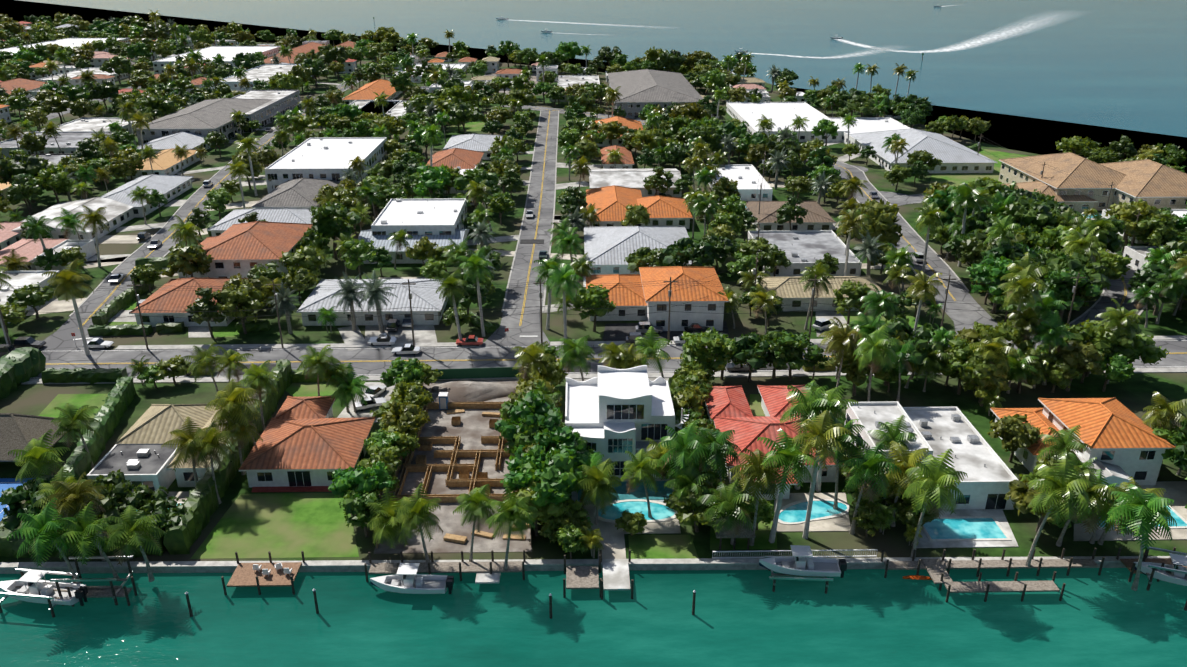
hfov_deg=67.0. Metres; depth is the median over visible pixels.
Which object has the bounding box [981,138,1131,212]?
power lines
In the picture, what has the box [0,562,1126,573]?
seawall face
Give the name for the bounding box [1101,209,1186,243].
white house
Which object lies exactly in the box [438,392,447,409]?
portable toilet
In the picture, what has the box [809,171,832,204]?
date palm
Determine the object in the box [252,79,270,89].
broadleaf tree
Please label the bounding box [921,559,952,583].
dock stem
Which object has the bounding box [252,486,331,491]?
red patio tile
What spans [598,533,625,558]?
path
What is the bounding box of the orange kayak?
[903,575,931,579]
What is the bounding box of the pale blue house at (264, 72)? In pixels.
[215,64,311,89]
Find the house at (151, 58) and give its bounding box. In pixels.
[135,51,158,59]
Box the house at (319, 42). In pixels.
[302,41,329,44]
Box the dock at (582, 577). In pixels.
[563,554,601,597]
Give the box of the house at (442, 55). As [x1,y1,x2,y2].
[434,52,451,61]
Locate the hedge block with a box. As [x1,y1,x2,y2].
[0,347,45,399]
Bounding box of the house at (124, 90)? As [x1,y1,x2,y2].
[108,88,145,101]
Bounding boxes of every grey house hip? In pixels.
[87,388,261,492]
[101,174,193,216]
[207,208,312,236]
[252,178,339,208]
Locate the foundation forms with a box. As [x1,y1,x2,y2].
[393,401,532,543]
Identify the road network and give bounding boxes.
[0,63,1186,378]
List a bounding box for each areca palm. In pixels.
[5,206,24,221]
[67,258,88,273]
[95,105,104,117]
[98,103,106,116]
[127,355,150,385]
[194,143,207,163]
[303,81,310,93]
[317,306,338,332]
[392,134,399,141]
[554,293,574,313]
[564,156,574,170]
[579,526,603,557]
[589,112,597,119]
[746,68,756,76]
[876,502,896,533]
[879,483,894,504]
[903,524,922,545]
[924,300,943,323]
[980,387,1005,415]
[1081,203,1095,219]
[1175,162,1185,172]
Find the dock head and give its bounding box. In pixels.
[939,571,1065,602]
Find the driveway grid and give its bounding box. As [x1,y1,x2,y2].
[365,325,436,342]
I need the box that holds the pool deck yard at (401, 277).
[378,277,427,278]
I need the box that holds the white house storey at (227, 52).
[152,46,280,73]
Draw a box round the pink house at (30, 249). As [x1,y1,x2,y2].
[0,238,68,270]
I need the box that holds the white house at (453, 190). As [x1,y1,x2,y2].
[438,165,475,193]
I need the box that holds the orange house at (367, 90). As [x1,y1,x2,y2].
[342,79,401,104]
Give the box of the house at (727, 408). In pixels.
[705,385,843,499]
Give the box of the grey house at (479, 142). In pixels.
[442,134,502,159]
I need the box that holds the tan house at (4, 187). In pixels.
[0,182,10,200]
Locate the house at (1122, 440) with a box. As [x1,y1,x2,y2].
[990,397,1174,497]
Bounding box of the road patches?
[233,239,795,374]
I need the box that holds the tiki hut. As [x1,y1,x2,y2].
[714,513,755,549]
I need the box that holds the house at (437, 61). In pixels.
[427,58,444,63]
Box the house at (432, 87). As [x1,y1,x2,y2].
[429,84,472,101]
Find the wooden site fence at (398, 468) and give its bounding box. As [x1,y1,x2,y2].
[376,383,422,547]
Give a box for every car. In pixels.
[0,344,15,355]
[12,337,45,348]
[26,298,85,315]
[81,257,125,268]
[82,338,113,348]
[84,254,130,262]
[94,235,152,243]
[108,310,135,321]
[109,274,123,282]
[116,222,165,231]
[137,232,150,240]
[148,240,161,248]
[159,271,178,276]
[164,200,185,206]
[176,166,223,174]
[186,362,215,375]
[195,228,207,235]
[203,180,212,186]
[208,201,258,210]
[236,180,266,185]
[240,175,265,178]
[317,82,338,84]
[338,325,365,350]
[355,396,385,410]
[362,384,386,397]
[368,335,396,345]
[386,319,400,330]
[391,344,419,354]
[402,317,413,326]
[456,335,483,345]
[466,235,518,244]
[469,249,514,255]
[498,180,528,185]
[520,167,530,169]
[526,210,533,217]
[539,250,547,258]
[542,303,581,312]
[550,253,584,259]
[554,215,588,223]
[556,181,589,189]
[557,163,602,168]
[626,332,647,344]
[635,322,662,333]
[653,192,671,196]
[673,334,684,344]
[684,323,710,331]
[726,363,754,371]
[767,182,811,187]
[812,318,836,330]
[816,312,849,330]
[824,142,842,145]
[832,223,837,229]
[837,154,860,161]
[861,263,909,268]
[869,192,878,198]
[911,252,923,261]
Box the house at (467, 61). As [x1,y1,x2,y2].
[458,57,476,66]
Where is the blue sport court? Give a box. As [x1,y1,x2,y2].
[0,478,31,520]
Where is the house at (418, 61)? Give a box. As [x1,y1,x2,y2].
[415,55,425,63]
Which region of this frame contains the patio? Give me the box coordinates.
[572,478,674,503]
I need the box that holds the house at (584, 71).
[572,67,586,74]
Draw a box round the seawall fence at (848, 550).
[712,549,876,558]
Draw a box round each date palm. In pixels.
[64,166,76,200]
[165,17,175,33]
[187,97,197,106]
[267,282,302,333]
[270,53,281,63]
[330,272,367,330]
[339,166,359,182]
[357,270,397,332]
[402,104,419,115]
[423,100,440,116]
[442,63,455,80]
[450,70,462,81]
[467,219,495,248]
[469,249,496,296]
[562,205,589,243]
[718,132,738,164]
[765,147,789,188]
[766,64,780,91]
[775,125,795,141]
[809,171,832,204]
[851,230,885,275]
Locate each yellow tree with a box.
[1,16,15,21]
[3,62,20,78]
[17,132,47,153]
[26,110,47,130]
[34,89,55,101]
[58,155,84,165]
[68,98,96,117]
[71,15,82,19]
[127,69,154,83]
[130,38,140,44]
[155,72,177,87]
[193,41,210,48]
[197,24,209,33]
[204,93,217,99]
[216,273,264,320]
[230,151,264,188]
[231,90,245,95]
[257,148,280,165]
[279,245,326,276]
[286,36,296,42]
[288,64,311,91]
[294,52,311,63]
[313,184,339,201]
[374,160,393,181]
[377,52,393,73]
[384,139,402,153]
[486,82,499,99]
[490,92,504,106]
[491,144,511,159]
[571,83,584,95]
[573,139,601,162]
[574,87,590,96]
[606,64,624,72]
[620,203,650,225]
[623,130,642,158]
[653,120,669,130]
[705,224,738,242]
[713,178,740,205]
[727,86,749,101]
[730,138,747,161]
[738,237,773,265]
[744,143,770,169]
[778,86,796,98]
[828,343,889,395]
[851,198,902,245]
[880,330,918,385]
[948,327,984,348]
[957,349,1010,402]
[962,364,1010,405]
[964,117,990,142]
[988,414,1042,461]
[1006,347,1049,393]
[1013,350,1038,390]
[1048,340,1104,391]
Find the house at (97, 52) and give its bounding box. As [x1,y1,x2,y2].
[93,51,111,54]
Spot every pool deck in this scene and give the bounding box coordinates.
[165,492,188,501]
[580,504,680,533]
[774,492,850,531]
[916,501,1018,547]
[1074,481,1186,540]
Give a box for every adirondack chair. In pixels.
[253,564,261,571]
[262,569,270,575]
[275,563,282,569]
[283,568,291,574]
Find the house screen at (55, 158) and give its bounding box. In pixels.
[7,153,72,187]
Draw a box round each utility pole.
[0,286,9,343]
[127,281,148,349]
[266,280,283,348]
[402,279,415,345]
[533,278,544,342]
[663,277,677,344]
[753,255,758,303]
[758,183,761,213]
[762,151,765,177]
[808,275,821,337]
[940,274,955,329]
[1067,273,1084,323]
[1106,182,1114,208]
[1130,211,1141,245]
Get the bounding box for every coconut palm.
[0,29,8,39]
[0,64,10,80]
[0,249,33,272]
[2,122,25,149]
[6,497,80,583]
[8,429,69,483]
[12,87,26,95]
[17,44,27,49]
[17,118,33,134]
[22,33,31,44]
[33,466,92,516]
[39,121,62,153]
[43,59,58,80]
[46,472,106,560]
[51,403,100,468]
[52,208,85,239]
[53,502,118,578]
[55,73,71,86]
[70,179,93,199]
[75,164,97,198]
[76,68,97,85]
[80,41,94,50]
[90,127,110,142]
[92,165,111,192]
[98,136,119,175]
[102,505,166,581]
[105,120,122,132]
[118,109,135,130]
[127,186,153,224]
[140,107,155,122]
[140,144,157,173]
[144,84,160,94]
[145,77,157,86]
[161,417,214,487]
[162,61,176,93]
[167,79,177,89]
[168,215,203,277]
[172,59,184,68]
[172,144,189,175]
[178,35,188,45]
[180,342,224,397]
[183,58,200,79]
[186,48,204,73]
[187,421,234,503]
[201,75,213,88]
[205,379,264,444]
[209,75,226,87]
[210,33,217,44]
[211,89,223,97]
[212,53,225,65]
[213,346,252,388]
[214,411,262,474]
[230,109,247,138]
[232,65,247,89]
[236,360,279,431]
[237,76,250,90]
[257,275,290,316]
[268,77,280,89]
[273,109,294,149]
[273,124,293,155]
[278,44,292,63]
[287,106,303,139]
[291,131,305,145]
[298,345,340,395]
[302,128,317,139]
[308,28,316,34]
[311,241,332,276]
[317,189,341,239]
[321,126,339,136]
[322,355,354,412]
[324,90,338,107]
[330,363,371,412]
[333,233,359,276]
[340,72,357,92]
[348,156,365,181]
[348,201,371,231]
[354,179,382,220]
[364,162,384,176]
[367,488,419,548]
[368,124,390,138]
[387,229,412,268]
[394,483,443,562]
[399,52,415,91]
[402,64,418,79]
[415,47,429,63]
[427,65,445,83]
[433,110,450,142]
[441,236,475,272]
[452,193,470,209]
[453,484,497,561]
[464,179,492,230]
[469,202,494,245]
[479,95,492,111]
[485,484,537,569]
[496,144,515,162]
[506,95,522,111]
[511,341,556,380]
[520,66,532,83]
[547,216,578,261]
[554,227,584,286]
[555,335,594,380]
[561,142,582,180]
[564,83,575,104]
[569,252,594,309]
[570,156,591,190]
[574,458,621,524]
[577,452,607,508]
[579,131,597,162]
[579,203,600,226]
[582,117,593,129]
[588,119,601,132]
[598,342,635,368]
[602,94,617,117]
[604,343,648,368]
[605,148,624,168]
[620,448,662,517]
[633,326,671,377]
[644,435,676,484]
[651,142,669,166]
[653,104,667,120]
[657,419,703,514]
[663,451,706,484]
[663,462,714,510]
[681,152,703,188]
[683,185,708,238]
[688,427,740,484]
[689,136,712,181]
[690,192,717,236]
[691,167,703,186]
[697,479,757,544]
[700,159,721,190]
[701,186,718,202]
[705,81,715,100]
[709,149,728,165]
[718,285,743,328]
[729,55,737,72]
[729,449,783,545]
[737,267,770,305]
[745,283,782,334]
[749,92,760,102]
[756,115,775,132]
[777,80,789,101]
[790,114,809,141]
[798,262,834,329]
[807,76,819,88]
[819,317,865,397]
[819,416,869,509]
[820,95,834,112]
[820,319,859,378]
[823,94,836,117]
[829,85,839,93]
[832,78,846,89]
[835,442,901,534]
[836,198,860,236]
[838,171,867,199]
[850,312,892,389]
[853,322,898,401]
[858,283,899,321]
[867,415,916,453]
[872,99,888,116]
[873,92,886,116]
[881,133,904,162]
[881,441,929,526]
[882,243,918,290]
[882,263,912,305]
[882,337,917,401]
[902,448,967,557]
[905,339,952,387]
[914,350,942,391]
[922,190,947,210]
[930,323,956,376]
[945,211,985,259]
[970,328,1018,372]
[987,190,1015,214]
[990,197,1010,216]
[1002,252,1050,300]
[1004,181,1017,190]
[1004,348,1038,393]
[1005,306,1044,349]
[1025,454,1091,568]
[1031,310,1075,384]
[1032,351,1053,388]
[1036,425,1091,460]
[1056,207,1085,228]
[1056,465,1127,546]
[1061,226,1106,261]
[1065,452,1097,480]
[1072,469,1118,543]
[1080,209,1117,244]
[1095,298,1142,383]
[1097,476,1170,544]
[1106,484,1176,590]
[1127,283,1162,327]
[1136,149,1156,160]
[1142,248,1180,301]
[1142,391,1186,462]
[1143,144,1163,162]
[1145,206,1180,244]
[1148,246,1181,256]
[1153,264,1186,323]
[1170,257,1186,315]
[1176,429,1182,475]
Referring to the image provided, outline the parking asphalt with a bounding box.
[603,321,729,340]
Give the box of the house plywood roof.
[126,148,199,178]
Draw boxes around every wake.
[515,20,606,24]
[751,52,865,57]
[838,19,1047,52]
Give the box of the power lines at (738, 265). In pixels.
[667,157,767,306]
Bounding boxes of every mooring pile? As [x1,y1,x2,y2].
[185,592,192,616]
[313,589,318,613]
[549,593,551,618]
[692,590,695,614]
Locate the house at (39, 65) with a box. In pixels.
[29,62,57,78]
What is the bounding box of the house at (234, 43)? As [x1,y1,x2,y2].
[212,40,239,45]
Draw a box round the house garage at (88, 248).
[33,240,95,271]
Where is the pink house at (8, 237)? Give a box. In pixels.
[0,222,22,249]
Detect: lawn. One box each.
[38,394,107,425]
[107,295,150,325]
[191,493,358,558]
[212,322,238,336]
[285,381,364,396]
[447,114,498,130]
[628,535,697,558]
[710,498,776,549]
[750,394,764,415]
[843,306,921,327]
[929,149,1026,189]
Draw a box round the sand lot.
[482,73,544,94]
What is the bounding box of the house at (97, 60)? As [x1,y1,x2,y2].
[87,53,117,66]
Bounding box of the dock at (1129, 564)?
[1116,547,1186,581]
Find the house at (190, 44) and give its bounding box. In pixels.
[177,38,194,48]
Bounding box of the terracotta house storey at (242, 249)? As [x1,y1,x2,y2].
[178,221,312,284]
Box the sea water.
[0,0,1186,666]
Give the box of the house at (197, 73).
[184,64,206,76]
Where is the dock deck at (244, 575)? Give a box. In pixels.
[221,551,304,595]
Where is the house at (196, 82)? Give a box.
[185,77,214,92]
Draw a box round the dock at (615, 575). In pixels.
[600,549,633,599]
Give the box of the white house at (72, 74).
[36,67,131,86]
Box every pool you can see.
[578,481,672,500]
[594,499,677,521]
[778,499,848,524]
[921,516,1010,541]
[1097,503,1186,529]
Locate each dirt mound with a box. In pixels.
[423,392,453,408]
[431,381,518,401]
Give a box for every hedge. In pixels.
[0,527,165,557]
[20,376,135,532]
[42,367,127,383]
[87,323,152,335]
[91,280,153,325]
[135,256,168,270]
[156,321,184,333]
[163,359,292,554]
[236,319,269,331]
[290,368,334,382]
[466,311,495,332]
[802,360,835,371]
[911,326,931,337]
[967,143,981,150]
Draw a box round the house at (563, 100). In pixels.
[550,88,574,101]
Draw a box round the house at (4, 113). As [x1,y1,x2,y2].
[0,104,10,122]
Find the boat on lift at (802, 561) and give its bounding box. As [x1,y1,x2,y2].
[759,545,846,577]
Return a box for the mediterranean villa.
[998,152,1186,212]
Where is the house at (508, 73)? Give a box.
[495,69,522,78]
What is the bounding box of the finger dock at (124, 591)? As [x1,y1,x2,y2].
[67,576,137,606]
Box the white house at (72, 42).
[0,38,129,62]
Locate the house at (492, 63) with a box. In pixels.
[482,56,499,72]
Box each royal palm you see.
[0,259,13,343]
[20,215,55,270]
[42,258,93,355]
[53,47,71,76]
[76,205,109,266]
[116,98,137,146]
[127,110,152,159]
[147,9,160,38]
[163,64,178,81]
[168,23,180,47]
[182,55,197,74]
[225,156,249,208]
[233,132,261,195]
[298,96,318,137]
[373,91,389,136]
[405,118,422,134]
[406,33,418,54]
[419,121,443,168]
[430,269,468,339]
[436,68,448,79]
[442,29,454,51]
[457,246,493,336]
[532,252,571,329]
[535,52,549,81]
[544,264,583,338]
[580,45,590,66]
[604,86,621,116]
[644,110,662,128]
[686,135,703,170]
[693,167,714,192]
[711,85,727,118]
[723,54,735,85]
[740,51,754,83]
[757,428,819,542]
[779,380,840,489]
[792,410,850,538]
[801,384,857,491]
[836,209,867,275]
[837,209,868,254]
[841,114,857,144]
[852,62,865,87]
[864,64,879,92]
[889,137,909,185]
[892,63,907,96]
[904,70,918,95]
[904,269,942,336]
[914,201,949,272]
[947,182,986,266]
[963,182,993,215]
[983,215,1020,293]
[997,264,1044,347]
[1024,291,1067,347]
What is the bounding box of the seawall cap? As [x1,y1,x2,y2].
[0,556,1170,567]
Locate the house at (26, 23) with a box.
[18,21,31,25]
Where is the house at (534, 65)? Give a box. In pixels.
[531,62,546,70]
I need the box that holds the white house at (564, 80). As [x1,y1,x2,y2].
[558,75,599,87]
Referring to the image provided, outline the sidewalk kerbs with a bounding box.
[21,63,1186,383]
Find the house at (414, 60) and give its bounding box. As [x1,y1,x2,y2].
[388,55,415,68]
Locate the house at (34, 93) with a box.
[31,88,55,96]
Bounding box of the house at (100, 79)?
[70,74,115,90]
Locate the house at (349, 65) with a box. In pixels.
[336,58,356,72]
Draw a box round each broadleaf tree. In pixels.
[0,21,21,36]
[0,43,11,48]
[0,58,10,64]
[0,68,16,80]
[0,88,6,97]
[0,95,7,103]
[0,119,9,141]
[0,127,13,140]
[0,151,60,202]
[0,197,12,212]
[0,302,27,335]
[0,473,58,530]
[1,30,13,39]
[1,60,17,77]
[1,94,32,118]
[3,51,12,59]
[5,38,19,46]
[5,175,40,215]
[6,282,55,317]
[7,173,43,211]
[9,149,26,160]
[10,37,24,43]
[11,88,29,94]
[12,49,43,63]
[12,59,32,72]
[14,32,30,39]
[16,68,30,79]
[20,40,30,45]
[20,225,51,238]
[21,481,74,520]
[24,15,37,22]
[24,43,54,61]
[24,106,47,129]
[24,508,48,537]
[27,24,56,36]
[29,34,41,42]
[30,38,39,43]
[30,100,40,108]
[30,164,74,202]
[32,67,51,77]
[33,105,49,125]
[33,248,64,270]
[35,15,52,24]
[35,28,49,41]
[35,31,55,41]
[39,80,61,92]
[41,94,71,123]
[46,43,65,59]
[52,482,121,534]
[53,22,61,26]
[54,12,68,22]
[55,33,68,39]
[55,91,66,94]
[57,30,71,37]
[59,245,86,271]
[60,54,75,64]
[60,160,78,168]
[61,82,89,117]
[62,16,76,23]
[63,162,94,183]
[64,46,72,55]
[65,19,76,24]
[65,26,77,37]
[71,47,95,62]
[71,140,102,163]
[75,58,86,68]
[76,137,103,150]
[78,20,91,31]
[78,31,89,37]
[81,80,94,91]
[84,59,91,67]
[84,157,109,164]
[85,158,112,184]
[85,469,143,514]
[86,80,120,110]
[88,20,109,31]
[89,100,101,115]
[90,30,102,37]
[91,39,106,50]
[98,31,110,37]
[98,147,118,159]
[99,56,132,83]
[101,27,116,33]
[103,512,128,534]
[104,38,119,54]
[105,131,128,144]
[107,23,123,33]
[107,34,121,37]
[107,103,119,117]
[108,45,124,54]
[108,157,136,183]
[109,146,144,180]
[110,18,129,25]
[111,97,121,105]
[116,42,125,47]
[116,130,134,144]
[116,483,172,520]
[118,23,131,31]
[118,91,136,107]
[118,143,139,154]
[119,29,132,37]
[119,43,135,59]
[121,66,134,80]
[122,15,145,26]
[125,41,152,57]
[125,89,139,109]
[128,24,145,38]
[129,262,160,292]
[130,74,150,88]
[131,61,150,70]
[135,59,152,66]
[135,92,154,107]
[135,94,177,119]
[136,56,149,62]
[137,364,166,387]
[139,37,162,60]
[140,21,153,27]
[140,23,169,39]
[145,496,186,532]
[146,189,168,215]
[151,40,172,57]
[151,83,172,92]
[152,18,167,28]
[154,355,191,384]
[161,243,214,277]
[163,41,177,49]
[165,89,178,97]
[166,94,189,106]
[166,103,184,114]
[171,32,186,39]
[173,88,188,97]
[174,46,192,54]
[174,63,187,76]
[174,77,193,93]
[175,55,188,64]
[175,73,187,80]
[177,24,189,35]
[183,25,195,30]
[183,92,204,102]
[184,287,227,337]
[185,207,212,236]
[186,69,195,76]
[189,27,213,44]
[189,87,206,94]
[193,74,203,78]
[197,57,214,73]
[200,64,214,75]
[202,190,229,218]
[203,131,224,150]
[205,66,231,78]
[207,131,229,156]
[208,187,231,211]
[211,82,231,95]
[214,26,227,35]
[214,31,225,39]
[215,63,236,74]
[217,38,231,45]
[217,92,234,98]
[217,281,264,333]
[219,179,240,201]
[224,21,241,33]
[225,33,233,39]
[231,30,254,41]
[232,52,260,69]
[234,119,249,136]
[238,40,256,45]
[238,211,267,223]
[247,261,284,299]
[248,120,262,133]
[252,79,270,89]
[252,275,266,293]
[253,57,264,67]
[253,85,266,89]
[255,51,267,60]
[259,29,273,43]
[268,72,286,89]
[270,134,290,155]
[274,36,283,40]
[274,39,290,47]
[275,73,302,89]
[279,123,304,141]
[282,266,318,303]
[283,32,294,40]
[286,28,296,35]
[287,113,319,139]
[289,40,297,47]
[293,36,302,45]
[296,229,329,267]
[299,57,329,87]
[303,35,317,41]
[304,77,315,88]
[305,107,319,116]
[308,49,317,58]
[308,200,361,259]
[313,110,326,129]
[314,95,330,107]
[315,44,347,75]
[316,106,331,129]
[318,113,337,127]
[318,129,337,136]
[319,68,333,80]
[321,29,343,45]
[324,86,342,107]
[327,61,344,79]
[327,90,344,104]
[328,103,363,125]
[328,460,396,510]
[329,187,364,223]
[331,116,352,132]
[334,216,347,247]
[336,178,362,189]
[338,485,388,536]
[339,127,353,136]
[340,33,350,42]
[340,195,369,232]
[341,237,376,278]
[347,33,359,41]
[347,48,363,67]
[350,68,366,87]
[350,118,375,136]
[353,39,374,46]
[353,46,369,65]
[354,112,382,132]
[357,442,399,468]
[360,30,378,41]
[362,62,378,69]
[362,66,382,81]
[363,175,392,207]
[363,429,409,458]
[364,182,387,215]
[365,42,386,60]
[365,48,378,61]
[366,451,402,498]
[367,115,379,126]
[368,116,406,140]
[368,246,393,275]
[369,396,421,428]
[373,27,396,52]
[376,60,393,79]
[378,113,392,117]
[379,55,401,76]
[379,356,423,387]
[380,42,392,53]
[380,424,419,460]
[381,400,430,434]
[382,31,403,52]
[382,187,407,206]
[388,70,414,100]
[388,148,414,161]
[389,381,433,408]
[391,159,422,177]
[392,48,411,67]
[393,376,423,397]
[394,78,417,99]
[394,177,418,198]
[396,40,405,48]
[396,166,418,198]
[397,112,418,132]
[398,152,416,170]
[401,44,414,53]
[402,38,411,45]
[402,93,436,110]
[403,86,422,98]
[403,140,423,155]
[405,133,414,142]
[405,235,436,265]
[408,126,443,158]
[408,152,424,163]
[408,172,430,198]
[413,162,451,198]
[414,60,432,85]
[416,45,430,54]
[416,361,442,385]
[417,109,429,118]
[418,37,438,52]
[418,116,432,124]
[418,120,427,127]
[420,73,434,83]
[420,257,446,278]
[428,112,450,131]
[429,244,457,271]
[430,98,456,126]
[430,188,451,198]
[433,77,464,95]
[438,164,461,194]
[439,85,472,104]
[443,184,450,195]
[443,305,471,329]
[446,52,456,63]
[446,100,484,133]
[447,268,489,322]
[451,192,469,204]
[452,41,469,52]
[453,67,466,78]
[453,166,500,207]
[456,50,469,58]
[462,85,476,101]
[462,214,478,237]
[466,61,475,77]
[467,64,486,75]
[468,245,502,275]
[469,100,478,106]
[470,180,500,208]
[473,80,485,89]
[475,59,487,68]
[476,62,487,75]
[476,85,494,107]
[476,162,489,171]
[477,271,495,304]
[481,110,502,134]
[481,119,503,134]
[484,45,498,55]
[484,108,513,130]
[484,192,513,217]
[485,154,511,180]
[487,159,520,193]
[487,195,514,224]
[488,135,520,153]
[490,106,506,112]
[493,77,511,92]
[493,389,562,439]
[494,93,507,106]
[496,41,520,67]
[498,168,523,197]
[499,379,562,420]
[500,453,545,502]
[504,421,560,456]
[505,88,537,112]
[505,127,525,135]
[505,128,522,139]
[506,370,561,406]
[508,50,532,69]
[509,74,534,89]
[510,479,571,535]
[511,425,587,465]
[512,111,529,122]
[513,115,533,138]
[513,139,531,160]
[513,407,564,426]
[516,48,538,69]
[516,355,568,384]
[516,443,586,506]
[519,344,558,374]
[522,108,536,118]
[522,442,555,452]
[532,82,552,103]
[539,70,557,84]
[539,72,554,82]
[539,506,582,545]
[540,52,560,65]
[544,377,562,394]
[545,88,563,105]
[548,51,568,60]
[549,85,569,103]
[555,41,583,62]
[556,186,587,211]
[556,523,587,558]
[557,128,581,146]
[557,190,579,204]
[559,205,584,223]
[560,63,569,74]
[560,121,579,133]
[561,425,596,456]
[561,499,588,520]
[563,63,584,74]
[563,102,586,120]
[564,93,596,118]
[569,284,616,331]
[572,117,591,134]
[575,519,591,544]
[584,129,606,143]
[585,64,596,74]
[585,82,596,90]
[587,82,610,106]
[588,56,604,74]
[590,106,604,119]
[597,45,622,65]
[597,120,628,145]
[609,53,627,65]
[613,106,626,116]
[615,510,646,535]
[620,60,646,71]
[620,128,637,151]
[624,247,667,271]
[630,128,666,155]
[632,57,644,63]
[635,149,654,168]
[638,103,660,119]
[641,59,657,69]
[642,46,660,61]
[642,166,673,195]
[653,49,686,71]
[657,113,669,121]
[661,128,673,137]
[662,67,682,72]
[662,140,682,167]
[662,237,714,266]
[663,142,698,172]
[663,480,720,531]
[666,101,677,113]
[666,137,683,143]
[667,115,693,134]
[669,102,710,126]
[669,373,712,396]
[672,130,686,143]
[672,358,714,379]
[672,384,710,415]
[673,362,710,383]
[674,174,693,197]
[675,407,712,430]
[676,418,719,431]
[679,65,689,75]
[679,116,718,157]
[680,326,736,371]
[683,51,700,69]
[683,122,723,167]
[683,468,723,490]
[686,71,703,89]
[687,64,712,87]
[690,426,723,471]
[691,72,708,95]
[694,50,717,60]
[694,58,717,72]
[696,95,717,113]
[697,203,716,230]
[699,68,726,99]
[701,117,721,133]
[701,233,740,273]
[701,235,717,265]
[702,334,745,379]
[703,64,726,91]
[708,211,744,235]
[710,176,737,204]
[710,209,735,225]
[711,60,727,69]
[711,106,726,116]
[715,193,746,216]
[717,120,748,156]
[718,68,732,80]
[723,85,734,101]
[725,73,740,85]
[726,250,759,284]
[731,332,775,381]
[732,52,744,66]
[732,62,750,74]
[737,131,770,163]
[737,210,757,240]
[737,285,758,315]
[744,496,774,529]
[747,64,756,76]
[748,88,762,99]
[751,132,776,141]
[753,291,783,326]
[753,330,803,378]
[757,244,791,276]
[758,160,780,180]
[765,139,801,172]
[769,330,820,380]
[773,129,797,141]
[774,71,793,85]
[774,196,808,230]
[775,68,798,80]
[775,79,786,90]
[781,150,805,176]
[783,138,804,152]
[783,175,800,196]
[784,95,797,101]
[785,177,811,197]
[799,138,828,168]
[799,145,837,166]
[802,89,818,104]
[803,348,828,378]
[806,93,818,104]
[806,146,834,168]
[806,163,840,191]
[811,118,838,145]
[811,252,839,273]
[812,174,840,202]
[814,98,823,112]
[817,89,832,98]
[824,81,840,91]
[825,182,850,208]
[830,454,862,480]
[832,94,846,117]
[833,279,870,323]
[835,108,847,117]
[835,223,854,244]
[838,88,869,115]
[841,143,860,160]
[842,473,877,493]
[847,95,879,116]
[851,484,884,519]
[852,504,886,536]
[859,145,876,164]
[866,241,897,273]
[867,84,890,98]
[872,94,889,116]
[877,314,934,379]
[878,294,909,321]
[881,363,908,391]
[884,163,910,190]
[885,483,911,505]
[886,100,895,116]
[888,94,918,109]
[889,494,938,528]
[893,101,915,115]
[898,103,920,125]
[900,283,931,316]
[901,110,925,127]
[905,150,942,173]
[909,160,929,186]
[915,97,932,124]
[917,211,954,225]
[923,181,949,202]
[925,121,943,133]
[925,225,952,253]
[929,186,988,219]
[933,187,986,216]
[935,115,947,134]
[937,345,966,385]
[939,335,982,394]
[941,115,968,139]
[942,229,988,274]
[947,212,995,235]
[955,229,1012,265]
[958,116,969,139]
[966,253,1016,313]
[967,211,996,218]
[968,176,1004,194]
[970,277,988,304]
[973,318,1034,359]
[979,241,1042,263]
[985,230,1028,245]
[988,291,1027,321]
[992,185,1040,209]
[1000,195,1060,231]
[1004,221,1040,241]
[1004,477,1075,531]
[1009,248,1051,282]
[1012,226,1046,249]
[1019,462,1077,481]
[1032,189,1054,201]
[1033,445,1074,474]
[1036,339,1059,354]
[1037,248,1062,255]
[1037,266,1102,324]
[1038,224,1098,253]
[1038,225,1058,250]
[1041,198,1082,216]
[1041,213,1076,249]
[1042,248,1111,313]
[1043,352,1079,392]
[1050,252,1070,301]
[1055,136,1098,156]
[1058,502,1084,529]
[1061,319,1137,376]
[1071,287,1092,310]
[1072,223,1125,247]
[1080,215,1126,252]
[1080,349,1108,382]
[1086,254,1109,278]
[1087,150,1114,163]
[1093,247,1131,280]
[1097,147,1117,160]
[1099,352,1134,391]
[1104,200,1167,252]
[1109,135,1137,159]
[1110,332,1169,364]
[1115,156,1140,161]
[1115,199,1164,245]
[1127,216,1181,246]
[1127,260,1186,315]
[1135,144,1155,157]
[1144,240,1186,268]
[1150,154,1168,164]
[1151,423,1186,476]
[1155,143,1186,163]
[1161,207,1180,227]
[1161,235,1186,244]
[1166,164,1180,169]
[1169,419,1186,470]
[1173,227,1186,236]
[1175,203,1186,228]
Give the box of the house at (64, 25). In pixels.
[56,24,78,32]
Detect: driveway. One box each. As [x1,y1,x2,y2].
[46,295,57,301]
[188,326,210,337]
[337,382,394,421]
[574,378,668,383]
[816,311,833,336]
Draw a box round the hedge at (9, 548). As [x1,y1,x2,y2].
[0,527,165,557]
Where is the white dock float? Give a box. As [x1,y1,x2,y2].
[475,572,500,583]
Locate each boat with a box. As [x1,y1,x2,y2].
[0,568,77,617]
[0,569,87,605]
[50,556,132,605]
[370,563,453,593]
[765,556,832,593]
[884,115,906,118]
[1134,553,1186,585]
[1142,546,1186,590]
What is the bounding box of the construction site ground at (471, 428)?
[373,379,531,553]
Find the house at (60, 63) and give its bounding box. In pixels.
[32,60,66,64]
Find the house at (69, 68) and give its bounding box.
[57,65,85,73]
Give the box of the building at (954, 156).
[849,128,997,172]
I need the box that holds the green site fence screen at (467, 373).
[431,367,523,378]
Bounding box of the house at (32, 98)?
[21,97,52,109]

